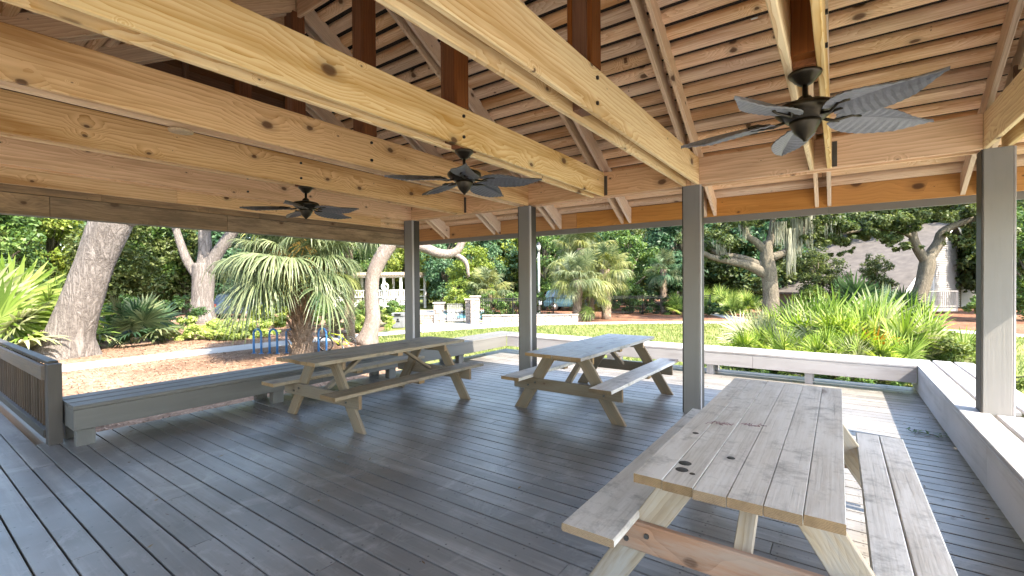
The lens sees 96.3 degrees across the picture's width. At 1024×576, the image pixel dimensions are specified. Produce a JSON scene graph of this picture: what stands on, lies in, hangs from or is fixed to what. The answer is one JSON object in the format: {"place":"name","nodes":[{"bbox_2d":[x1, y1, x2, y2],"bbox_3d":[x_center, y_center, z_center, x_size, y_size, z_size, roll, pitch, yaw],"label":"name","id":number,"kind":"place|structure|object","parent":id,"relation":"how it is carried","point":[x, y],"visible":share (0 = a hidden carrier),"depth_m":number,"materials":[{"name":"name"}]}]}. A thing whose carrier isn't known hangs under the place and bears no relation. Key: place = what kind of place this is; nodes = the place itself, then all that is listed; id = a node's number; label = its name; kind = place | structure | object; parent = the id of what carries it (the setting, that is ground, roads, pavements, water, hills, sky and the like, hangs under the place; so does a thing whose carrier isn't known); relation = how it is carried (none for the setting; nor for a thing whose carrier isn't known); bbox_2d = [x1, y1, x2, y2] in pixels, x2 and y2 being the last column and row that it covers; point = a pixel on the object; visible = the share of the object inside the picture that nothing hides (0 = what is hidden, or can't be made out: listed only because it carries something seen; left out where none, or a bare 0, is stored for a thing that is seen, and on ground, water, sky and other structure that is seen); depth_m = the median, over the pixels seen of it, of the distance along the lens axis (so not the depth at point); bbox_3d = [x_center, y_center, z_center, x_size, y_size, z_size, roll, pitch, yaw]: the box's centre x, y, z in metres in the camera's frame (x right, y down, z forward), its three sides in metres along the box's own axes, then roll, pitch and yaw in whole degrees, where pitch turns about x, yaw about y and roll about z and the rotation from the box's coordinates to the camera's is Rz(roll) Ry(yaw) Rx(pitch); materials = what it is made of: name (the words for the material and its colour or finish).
{"place":"outdoors","nodes":[
{"label":"outdoors","id":0,"kind":"place"},
{"bbox_2d":[404,310,492,320],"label":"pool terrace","id":1,"kind":"structure","parent":0,"point":[449,318],"depth_m":34.88,"materials":[{"name":"concrete"}]},
{"bbox_2d":[443,288,473,318],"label":"potted plant","id":2,"kind":"object","parent":1,"relation":"on","point":[460,300],"visible":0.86,"depth_m":28.58,"materials":[{"name":"green plant"}]},
{"bbox_2d":[62,321,1023,371],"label":"path","id":3,"kind":"structure","parent":0,"point":[108,362],"depth_m":15.88,"materials":[{"name":"concrete"}]},
{"bbox_2d":[343,242,396,339],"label":"sabal palm","id":4,"kind":"object","parent":3,"relation":"on","point":[366,247],"visible":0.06,"depth_m":18.97,"materials":[{"name":"green plant"}]},
{"bbox_2d":[179,287,1023,394],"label":"ground","id":5,"kind":"structure","parent":0,"point":[429,307],"depth_m":20.97,"materials":[{"name":"green plant"}]},
{"bbox_2d":[5,218,84,297],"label":"woodland tree","id":6,"kind":"object","parent":5,"relation":"on","point":[57,230],"visible":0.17,"depth_m":34.10,"materials":[{"name":"green plant"}]},
{"bbox_2d":[33,311,384,364],"bbox_3d":[-23.056,2.205,23.825,30.800,0.001,36.000,0,1,35],"label":"mulch bed","id":7,"kind":"object","parent":5,"relation":"on","point":[154,348],"visible":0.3,"depth_m":17.70,"materials":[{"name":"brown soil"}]},
{"bbox_2d":[0,214,56,288],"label":"woodland tree","id":8,"kind":"object","parent":7,"relation":"on","point":[19,229],"visible":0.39,"depth_m":25.62,"materials":[{"name":"green plant"}]},
{"bbox_2d":[0,216,59,279],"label":"woodland tree","id":9,"kind":"object","parent":7,"relation":"on","point":[38,265],"visible":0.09,"depth_m":31.89,"materials":[{"name":"green plant"}]},
{"bbox_2d":[0,264,68,352],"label":"palmetto","id":10,"kind":"object","parent":7,"relation":"on","point":[17,314],"visible":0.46,"depth_m":14.31,"materials":[{"name":"green plant"}]},
{"bbox_2d":[0,252,120,345],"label":"palmetto","id":11,"kind":"object","parent":7,"relation":"on","point":[46,293],"visible":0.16,"depth_m":15.29,"materials":[{"name":"green plant"}]},
{"bbox_2d":[25,221,134,359],"bbox_3d":[-12.890,-3.301,16.237,7.070,11.846,6.570,0,1,35],"label":"oak tree","id":12,"kind":"object","parent":7,"relation":"on","point":[75,315],"visible":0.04,"depth_m":14.58,"materials":[{"name":"grey plant"}]},
{"bbox_2d":[39,220,171,315],"bbox_3d":[-27.443,-2.273,31.011,7.249,9.223,6.751,0,1,35],"label":"woodland tree","id":13,"kind":"object","parent":7,"relation":"on","point":[125,278],"visible":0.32,"depth_m":30.79,"materials":[{"name":"green plant"}]},
{"bbox_2d":[96,289,184,348],"bbox_3d":[-14.882,1.357,17.957,3.612,2.756,3.866,-1,1,-29],"label":"palmetto","id":14,"kind":"object","parent":7,"relation":"on","point":[139,319],"visible":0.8,"depth_m":17.77,"materials":[{"name":"green plant"}]},
{"bbox_2d":[97,293,211,342],"bbox_3d":[-17.087,1.379,21.423,3.707,2.333,6.947,-1,1,-9],"label":"hedge","id":15,"kind":"object","parent":7,"relation":"on","point":[194,312],"visible":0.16,"depth_m":22.60,"materials":[{"name":"green plant"}]},
{"bbox_2d":[128,225,195,312],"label":"woodland tree","id":16,"kind":"object","parent":7,"relation":"on","point":[173,265],"visible":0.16,"depth_m":34.76,"materials":[{"name":"green plant"}]},
{"bbox_2d":[115,229,231,314],"bbox_3d":[-25.907,-2.801,35.297,6.322,10.195,8.655,0,1,35],"label":"woodland tree","id":17,"kind":"object","parent":7,"relation":"on","point":[161,245],"visible":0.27,"depth_m":34.73,"materials":[{"name":"green plant"}]},
{"bbox_2d":[149,226,237,323],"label":"oak tree","id":18,"kind":"object","parent":7,"relation":"on","point":[207,256],"visible":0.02,"depth_m":27.67,"materials":[{"name":"grey plant"}]},
{"bbox_2d":[169,230,257,299],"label":"woodland tree","id":19,"kind":"object","parent":7,"relation":"on","point":[216,235],"visible":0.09,"depth_m":35.87,"materials":[{"name":"green plant"}]},
{"bbox_2d":[153,315,280,340],"bbox_3d":[-12.553,1.786,19.570,4.807,1.354,2.296,0,1,2],"label":"lime shrub","id":20,"kind":"object","parent":7,"relation":"on","point":[192,330],"visible":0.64,"depth_m":19.14,"materials":[{"name":"green plant"}]},
{"bbox_2d":[214,293,261,318],"bbox_3d":[-19.122,1.220,32.781,1.940,1.719,4.526,0,1,0],"label":"parked car","id":21,"kind":"object","parent":7,"relation":"on","point":[216,301],"visible":0.23,"depth_m":30.68,"materials":[{"name":"blue paint"}]},
{"bbox_2d":[250,301,290,328],"bbox_3d":[-12.416,1.148,23.467,2.207,2.154,4.687,-1,1,-17],"label":"leafy shrub","id":22,"kind":"object","parent":7,"relation":"on","point":[281,321],"visible":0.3,"depth_m":22.44,"materials":[{"name":"green plant"}]},
{"bbox_2d":[325,307,343,337],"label":"silver shrub","id":23,"kind":"object","parent":7,"relation":"on","point":[336,326],"visible":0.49,"depth_m":19.49,"materials":[{"name":"green plant"}]},
{"bbox_2d":[290,298,404,324],"bbox_3d":[-9.022,1.266,24.828,6.510,1.702,2.449,0,1,6],"label":"leafy shrub","id":24,"kind":"object","parent":7,"relation":"on","point":[390,310],"visible":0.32,"depth_m":24.59,"materials":[{"name":"green plant"}]},
{"bbox_2d":[325,312,395,332],"bbox_3d":[-7.241,1.674,21.861,3.306,1.118,1.597,-1,1,-12],"label":"lime shrub","id":25,"kind":"object","parent":7,"relation":"on","point":[359,321],"visible":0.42,"depth_m":21.62,"materials":[{"name":"green plant"}]},
{"bbox_2d":[45,340,399,438],"bbox_3d":[-9.908,2.305,6.604,11.400,0.001,23.200,0,1,35],"label":"mulch bed","id":26,"kind":"object","parent":5,"relation":"on","point":[194,368],"visible":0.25,"depth_m":12.17,"materials":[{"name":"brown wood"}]},
{"bbox_2d":[200,233,366,354],"bbox_3d":[-7.152,-0.618,15.256,5.636,5.718,5.549,0,1,35],"label":"sabal palm","id":27,"kind":"object","parent":26,"relation":"on","point":[299,281],"visible":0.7,"depth_m":14.00,"materials":[{"name":"green plant"}]},
{"bbox_2d":[320,327,356,350],"bbox_3d":[-5.967,1.762,15.552,1.330,0.833,0.438,0,1,18],"label":"bicycle","id":28,"kind":"object","parent":26,"relation":"on","point":[342,333],"visible":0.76,"depth_m":15.59,"materials":[{"name":"yellow metal"}]},
{"bbox_2d":[350,242,469,345],"bbox_3d":[-3.377,-2.073,17.667,5.612,8.844,5.222,0,1,35],"label":"leaning tree","id":29,"kind":"object","parent":26,"relation":"on","point":[368,334],"visible":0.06,"depth_m":17.30,"materials":[{"name":"grey plant"}]},
{"bbox_2d":[317,244,374,298],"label":"woodland tree","id":30,"kind":"object","parent":5,"relation":"on","point":[364,268],"visible":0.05,"depth_m":42.87,"materials":[{"name":"green plant"}]},
{"bbox_2d":[335,272,425,307],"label":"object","id":31,"kind":"structure","parent":5,"relation":"on","point":[392,275],"depth_m":39.94,"materials":[{"name":"white paint"}]},
{"bbox_2d":[381,248,428,298],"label":"woodland tree","id":32,"kind":"object","parent":5,"relation":"on","point":[398,263],"visible":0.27,"depth_m":43.81,"materials":[{"name":"green plant"}]},
{"bbox_2d":[419,242,473,308],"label":"woodland tree","id":33,"kind":"object","parent":5,"relation":"on","point":[436,268],"visible":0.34,"depth_m":39.71,"materials":[{"name":"green plant"}]},
{"bbox_2d":[443,242,493,310],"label":"woodland tree","id":34,"kind":"object","parent":5,"relation":"on","point":[460,268],"visible":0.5,"depth_m":34.59,"materials":[{"name":"green plant"}]},
{"bbox_2d":[420,322,550,331],"bbox_3d":[-2.005,2.019,25.592,8.279,0.001,4.673,-1,1,-26],"label":"paved apron","id":35,"kind":"object","parent":5,"relation":"on","point":[440,326],"visible":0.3,"depth_m":24.45,"materials":[{"name":"concrete"}]},
{"bbox_2d":[433,302,445,322],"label":"gate pillar","id":36,"kind":"structure","parent":35,"relation":"on","point":[439,316],"depth_m":26.20,"materials":[{"name":"stone"}]},
{"bbox_2d":[469,296,480,323],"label":"gate pillar","id":37,"kind":"structure","parent":35,"relation":"on","point":[475,307],"depth_m":25.48,"materials":[{"name":"stone"}]},
{"bbox_2d":[482,314,578,323],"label":"stone wall","id":38,"kind":"structure","parent":35,"relation":"on","point":[549,318],"depth_m":25.60,"materials":[{"name":"white stone"}]},
{"bbox_2d":[0,349,1023,575],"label":"deck","id":39,"kind":"structure","parent":5,"relation":"on","point":[439,477],"depth_m":3.52,"materials":[{"name":"grey paint"}]},
{"bbox_2d":[0,338,62,445],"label":"railing","id":40,"kind":"object","parent":39,"relation":"on","point":[31,395],"visible":0.98,"depth_m":4.91,"materials":[{"name":"paint"}]},
{"bbox_2d":[63,331,518,446],"bbox_3d":[-2.233,1.661,7.717,0.650,1.155,7.691,0,1,35],"label":"built in bench","id":41,"kind":"object","parent":39,"relation":"on","point":[85,415],"visible":0.61,"depth_m":5.29,"materials":[{"name":"grey paint"}]},
{"bbox_2d":[262,336,483,433],"bbox_3d":[-1.648,1.130,5.857,1.472,0.752,2.353,0,1,35],"label":"picnic table","id":42,"kind":"object","parent":39,"relation":"on","point":[345,395],"visible":1,"depth_m":5.44,"materials":[{"name":"brown wood"}]},
{"bbox_2d":[0,0,1023,431],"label":"pavilion","id":43,"kind":"structure","parent":39,"relation":"on","point":[594,114],"depth_m":4.25,"materials":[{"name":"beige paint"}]},
{"bbox_2d":[240,184,358,218],"bbox_3d":[-2.364,-0.999,5.315,1.249,0.417,1.231,0,1,35],"label":"ceiling fan","id":44,"kind":"object","parent":43,"relation":"hanging from","point":[306,207],"visible":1,"depth_m":5.21,"materials":[{"name":"brown metal"}]},
{"bbox_2d":[384,145,541,196],"bbox_3d":[-0.398,-0.997,3.914,1.249,0.417,1.231,0,1,35],"label":"ceiling fan","id":45,"kind":"object","parent":43,"relation":"hanging from","point":[464,177],"visible":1,"depth_m":3.82,"materials":[{"name":"brown metal"}]},
{"bbox_2d":[681,57,949,155],"bbox_3d":[1.540,-0.996,2.500,1.218,0.417,1.254,0,1,35],"label":"ceiling fan","id":46,"kind":"object","parent":43,"relation":"hanging from","point":[863,110],"visible":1,"depth_m":2.39,"materials":[{"name":"brown metal"}]},
{"bbox_2d":[501,334,677,426],"bbox_3d":[1.131,1.107,6.053,1.472,0.752,2.353,0,1,36],"label":"picnic table","id":47,"kind":"object","parent":39,"relation":"on","point":[587,355],"visible":1,"depth_m":5.55,"materials":[{"name":"grey wood"}]},
{"bbox_2d":[507,333,916,383],"bbox_3d":[2.861,1.615,8.414,6.828,1.155,0.640,0,1,35],"label":"built in bench","id":48,"kind":"object","parent":39,"relation":"on","point":[809,364],"visible":0.6,"depth_m":7.15,"materials":[{"name":"grey paint"}]},
{"bbox_2d":[561,378,957,575],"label":"picnic table","id":49,"kind":"object","parent":39,"relation":"on","point":[751,450],"visible":1,"depth_m":2.13,"materials":[{"name":"grey wood"}]},
{"bbox_2d":[912,359,1023,541],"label":"built in bench","id":50,"kind":"object","parent":39,"relation":"on","point":[990,447],"visible":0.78,"depth_m":3.72,"materials":[{"name":"grey paint"}]},
{"bbox_2d":[470,297,553,319],"bbox_3d":[0.054,1.276,27.916,5.187,1.430,0.094,-1,1,-11],"label":"iron fence","id":51,"kind":"object","parent":5,"relation":"on","point":[513,300],"visible":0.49,"depth_m":27.89,"materials":[{"name":"black metal"}]},
{"bbox_2d":[480,290,550,317],"bbox_3d":[0.096,1.069,28.675,5.042,1.945,2.097,-1,1,-8],"label":"hedge","id":52,"kind":"object","parent":5,"relation":"on","point":[516,295],"visible":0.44,"depth_m":28.44,"materials":[{"name":"green plant"}]},
{"bbox_2d":[718,325,773,373],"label":"palmetto","id":53,"kind":"object","parent":5,"relation":"on","point":[745,341],"visible":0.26,"depth_m":11.94,"materials":[{"name":"green plant"}]},
{"bbox_2d":[480,299,1023,333],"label":"mulch bed","id":54,"kind":"object","parent":5,"relation":"on","point":[963,319],"visible":0.08,"depth_m":29.39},
{"bbox_2d":[464,265,513,313],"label":"tree","id":55,"kind":"object","parent":54,"relation":"on","point":[484,277],"visible":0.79,"depth_m":32.59,"materials":[{"name":"green plant"}]},
{"bbox_2d":[462,238,517,306],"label":"woodland tree","id":56,"kind":"object","parent":54,"relation":"on","point":[506,264],"visible":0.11,"depth_m":42.64,"materials":[{"name":"green plant"}]},
{"bbox_2d":[465,238,517,307],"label":"woodland tree","id":57,"kind":"object","parent":54,"relation":"on","point":[492,253],"visible":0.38,"depth_m":41.44,"materials":[{"name":"green plant"}]},
{"bbox_2d":[515,235,570,309],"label":"woodland tree","id":58,"kind":"object","parent":54,"relation":"on","point":[548,251],"visible":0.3,"depth_m":38.45,"materials":[{"name":"green plant"}]},
{"bbox_2d":[543,290,600,310],"bbox_3d":[4.921,0.989,37.270,4.526,1.719,1.940,0,1,15],"label":"parked car","id":59,"kind":"object","parent":54,"relation":"on","point":[558,306],"visible":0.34,"depth_m":36.68,"materials":[{"name":"teal paint"}]},
{"bbox_2d":[546,247,613,320],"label":"sabal palm","id":60,"kind":"object","parent":54,"relation":"on","point":[571,266],"visible":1,"depth_m":26.75,"materials":[{"name":"green plant"}]},
{"bbox_2d":[544,232,617,316],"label":"sabal palm","id":61,"kind":"object","parent":54,"relation":"on","point":[584,239],"visible":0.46,"depth_m":30.50,"materials":[{"name":"green plant"}]},
{"bbox_2d":[569,278,610,321],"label":"sabal palm","id":62,"kind":"object","parent":54,"relation":"on","point":[590,307],"visible":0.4,"depth_m":27.52,"materials":[{"name":"green plant"}]},
{"bbox_2d":[580,241,634,318],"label":"sabal palm","id":63,"kind":"object","parent":54,"relation":"on","point":[606,254],"visible":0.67,"depth_m":28.07,"materials":[{"name":"green plant"}]},
{"bbox_2d":[583,229,648,309],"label":"woodland tree","id":64,"kind":"object","parent":54,"relation":"on","point":[634,271],"visible":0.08,"depth_m":37.60,"materials":[{"name":"green plant"}]},
{"bbox_2d":[601,230,660,311],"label":"woodland tree","id":65,"kind":"object","parent":54,"relation":"on","point":[622,237],"visible":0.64,"depth_m":34.84,"materials":[{"name":"green plant"}]},
{"bbox_2d":[614,228,668,304],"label":"woodland tree","id":66,"kind":"object","parent":54,"relation":"on","point":[638,232],"visible":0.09,"depth_m":43.76,"materials":[{"name":"green plant"}]},
{"bbox_2d":[610,294,710,313],"bbox_3d":[10.417,1.173,32.382,7.373,1.380,0.093,0,1,-2],"label":"iron fence","id":67,"kind":"object","parent":54,"relation":"on","point":[666,297],"visible":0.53,"depth_m":32.34,"materials":[{"name":"black metal"}]},
{"bbox_2d":[612,292,711,313],"bbox_3d":[10.893,1.192,33.215,7.105,1.883,2.594,-1,1,-8],"label":"hedge","id":68,"kind":"object","parent":54,"relation":"on","point":[649,309],"visible":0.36,"depth_m":32.96,"materials":[{"name":"green plant"}]},
{"bbox_2d":[643,248,681,313],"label":"sabal palm","id":69,"kind":"object","parent":54,"relation":"on","point":[663,276],"visible":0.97,"depth_m":32.55,"materials":[{"name":"green plant"}]},
{"bbox_2d":[663,291,681,315],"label":"palmetto","id":70,"kind":"object","parent":54,"relation":"on","point":[675,303],"visible":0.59,"depth_m":31.63,"materials":[{"name":"green plant"}]},
{"bbox_2d":[633,223,720,301],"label":"woodland tree","id":71,"kind":"object","parent":54,"relation":"on","point":[661,237],"visible":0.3,"depth_m":37.03,"materials":[{"name":"green plant"}]},
{"bbox_2d":[716,294,753,314],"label":"palmetto","id":72,"kind":"object","parent":54,"relation":"on","point":[731,303],"visible":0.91,"depth_m":31.09,"materials":[{"name":"green plant"}]},
{"bbox_2d":[730,290,761,312],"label":"palmetto","id":73,"kind":"object","parent":54,"relation":"on","point":[748,299],"visible":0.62,"depth_m":32.82,"materials":[{"name":"green plant"}]},
{"bbox_2d":[704,222,798,300],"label":"woodland tree","id":74,"kind":"object","parent":54,"relation":"on","point":[732,283],"visible":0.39,"depth_m":36.92,"materials":[{"name":"green plant"}]},
{"bbox_2d":[708,218,811,308],"bbox_3d":[20.190,-3.927,38.388,8.023,11.758,6.946,0,1,5],"label":"woodland tree","id":75,"kind":"object","parent":54,"relation":"on","point":[760,234],"visible":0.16,"depth_m":36.47,"materials":[{"name":"green plant"}]},
{"bbox_2d":[674,213,850,317],"bbox_3d":[14.288,-2.204,26.737,8.350,8.496,7.656,-1,1,-27],"label":"oak tree","id":76,"kind":"object","parent":54,"relation":"on","point":[763,267],"visible":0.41,"depth_m":26.74,"materials":[{"name":"grey plant"}]},
{"bbox_2d":[761,217,837,286],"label":"woodland tree","id":77,"kind":"object","parent":54,"relation":"on","point":[782,265],"visible":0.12,"depth_m":36.09,"materials":[{"name":"green plant"}]},
{"bbox_2d":[791,284,836,306],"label":"yellow shrub","id":78,"kind":"object","parent":54,"relation":"on","point":[815,290],"visible":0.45,"depth_m":27.47,"materials":[{"name":"green plant"}]},
{"bbox_2d":[795,247,853,301],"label":"woodland tree","id":79,"kind":"object","parent":54,"relation":"on","point":[818,278],"visible":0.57,"depth_m":29.68,"materials":[{"name":"green plant"}]},
{"bbox_2d":[754,221,975,309],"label":"house","id":80,"kind":"structure","parent":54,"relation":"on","point":[905,263],"depth_m":35.85,"materials":[{"name":"grey"}]},
{"bbox_2d":[825,268,905,313],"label":"palmetto","id":81,"kind":"object","parent":54,"relation":"on","point":[852,286],"visible":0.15,"depth_m":23.08,"materials":[{"name":"green plant"}]},
{"bbox_2d":[858,253,899,294],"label":"woodland tree","id":82,"kind":"object","parent":54,"relation":"on","point":[876,266],"visible":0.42,"depth_m":28.32,"materials":[{"name":"green plant"}]},
{"bbox_2d":[799,203,1021,301],"bbox_3d":[22.101,-1.964,25.981,10.923,8.296,5.657,0,1,5],"label":"oak tree","id":83,"kind":"object","parent":54,"relation":"on","point":[879,225],"visible":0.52,"depth_m":25.38,"materials":[{"name":"green plant"}]},
{"bbox_2d":[881,282,950,321],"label":"palmetto","id":84,"kind":"object","parent":54,"relation":"on","point":[900,294],"visible":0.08,"depth_m":21.95,"materials":[{"name":"green plant"}]},
{"bbox_2d":[924,204,975,306],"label":"woodland tree","id":85,"kind":"object","parent":54,"relation":"on","point":[967,282],"visible":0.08,"depth_m":37.23,"materials":[{"name":"green plant"}]},
{"bbox_2d":[975,206,1023,319],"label":"woodland tree","id":86,"kind":"object","parent":54,"relation":"on","point":[1019,258],"visible":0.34,"depth_m":25.29,"materials":[{"name":"green plant"}]},
{"bbox_2d":[717,306,796,372],"bbox_3d":[6.756,1.360,12.390,2.955,1.954,2.729,0,1,35],"label":"palmetto","id":87,"kind":"object","parent":5,"relation":"on","point":[748,324],"visible":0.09,"depth_m":12.65,"materials":[{"name":"green plant"}]},
{"bbox_2d":[737,322,816,377],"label":"palmetto","id":88,"kind":"object","parent":5,"relation":"on","point":[774,342],"visible":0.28,"depth_m":11.36,"materials":[{"name":"green plant"}]},
{"bbox_2d":[750,290,832,329],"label":"palmetto","id":89,"kind":"object","parent":5,"relation":"on","point":[782,310],"visible":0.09,"depth_m":12.47,"materials":[{"name":"green plant"}]},
{"bbox_2d":[759,303,852,378],"bbox_3d":[7.646,1.404,11.820,2.794,2.054,2.816,-1,1,-29],"label":"palmetto","id":90,"kind":"object","parent":5,"relation":"on","point":[808,331],"visible":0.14,"depth_m":11.77,"materials":[{"name":"green plant"}]},
{"bbox_2d":[770,282,876,334],"bbox_3d":[8.784,1.141,12.411,3.214,2.638,3.615,0,1,35],"label":"palmetto","id":91,"kind":"object","parent":5,"relation":"on","point":[832,303],"visible":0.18,"depth_m":11.75,"materials":[{"name":"green plant"}]},
{"bbox_2d":[782,322,864,375],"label":"palmetto","id":92,"kind":"object","parent":5,"relation":"on","point":[817,345],"visible":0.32,"depth_m":10.79,"materials":[{"name":"green plant"}]},
{"bbox_2d":[814,325,889,383],"bbox_3d":[7.872,1.572,10.659,2.142,1.564,2.039,0,1,35],"label":"palmetto","id":93,"kind":"object","parent":5,"relation":"on","point":[855,344],"visible":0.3,"depth_m":10.42,"materials":[{"name":"green plant"}]},
{"bbox_2d":[742,367,967,393],"bbox_3d":[7.427,1.931,10.312,4.686,0.716,1.140,0,1,40],"label":"ground cover","id":94,"kind":"object","parent":5,"relation":"on","point":[874,381],"visible":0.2,"depth_m":9.97,"materials":[{"name":"green plant"}]},
{"bbox_2d":[817,305,908,347],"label":"palmetto","id":95,"kind":"object","parent":5,"relation":"on","point":[874,325],"visible":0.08,"depth_m":10.70,"materials":[{"name":"green plant"}]},
{"bbox_2d":[812,293,932,383],"bbox_3d":[8.677,1.302,11.295,2.800,2.353,2.995,0,1,35],"label":"palmetto","id":96,"kind":"object","parent":5,"relation":"on","point":[847,328],"visible":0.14,"depth_m":11.16,"materials":[{"name":"green plant"}]},
{"bbox_2d":[840,284,949,359],"bbox_3d":[9.289,1.170,11.822,3.572,2.692,3.470,-1,1,-13],"label":"palmetto","id":97,"kind":"object","parent":5,"relation":"on","point":[896,306],"visible":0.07,"depth_m":11.54,"materials":[{"name":"green plant"}]},
{"bbox_2d":[864,329,932,386],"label":"palmetto","id":98,"kind":"object","parent":5,"relation":"on","point":[910,351],"visible":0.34,"depth_m":10.03,"materials":[{"name":"green plant"}]},
{"bbox_2d":[866,300,972,362],"bbox_3d":[9.332,1.343,11.165,3.017,2.231,2.869,0,1,11],"label":"palmetto","id":99,"kind":"object","parent":5,"relation":"on","point":[903,328],"visible":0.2,"depth_m":10.76,"materials":[{"name":"green plant"}]},
{"bbox_2d":[890,290,955,334],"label":"palmetto","id":100,"kind":"object","parent":5,"relation":"on","point":[924,308],"visible":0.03,"depth_m":11.19,"materials":[{"name":"green plant"}]},
{"bbox_2d":[922,291,957,313],"bbox_3d":[28.489,0.981,31.380,2.757,1.615,1.648,0,1,0],"label":"porch","id":101,"kind":"object","parent":5,"relation":"on","point":[942,308],"visible":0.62,"depth_m":30.61,"materials":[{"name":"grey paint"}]},
{"bbox_2d":[905,311,975,362],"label":"palmetto","id":102,"kind":"object","parent":5,"relation":"on","point":[940,332],"visible":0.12,"depth_m":10.45,"materials":[{"name":"green plant"}]},
{"bbox_2d":[918,330,1023,390],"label":"feathery shrub","id":103,"kind":"object","parent":5,"relation":"on","point":[953,348],"visible":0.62,"depth_m":9.89,"materials":[{"name":"green plant"}]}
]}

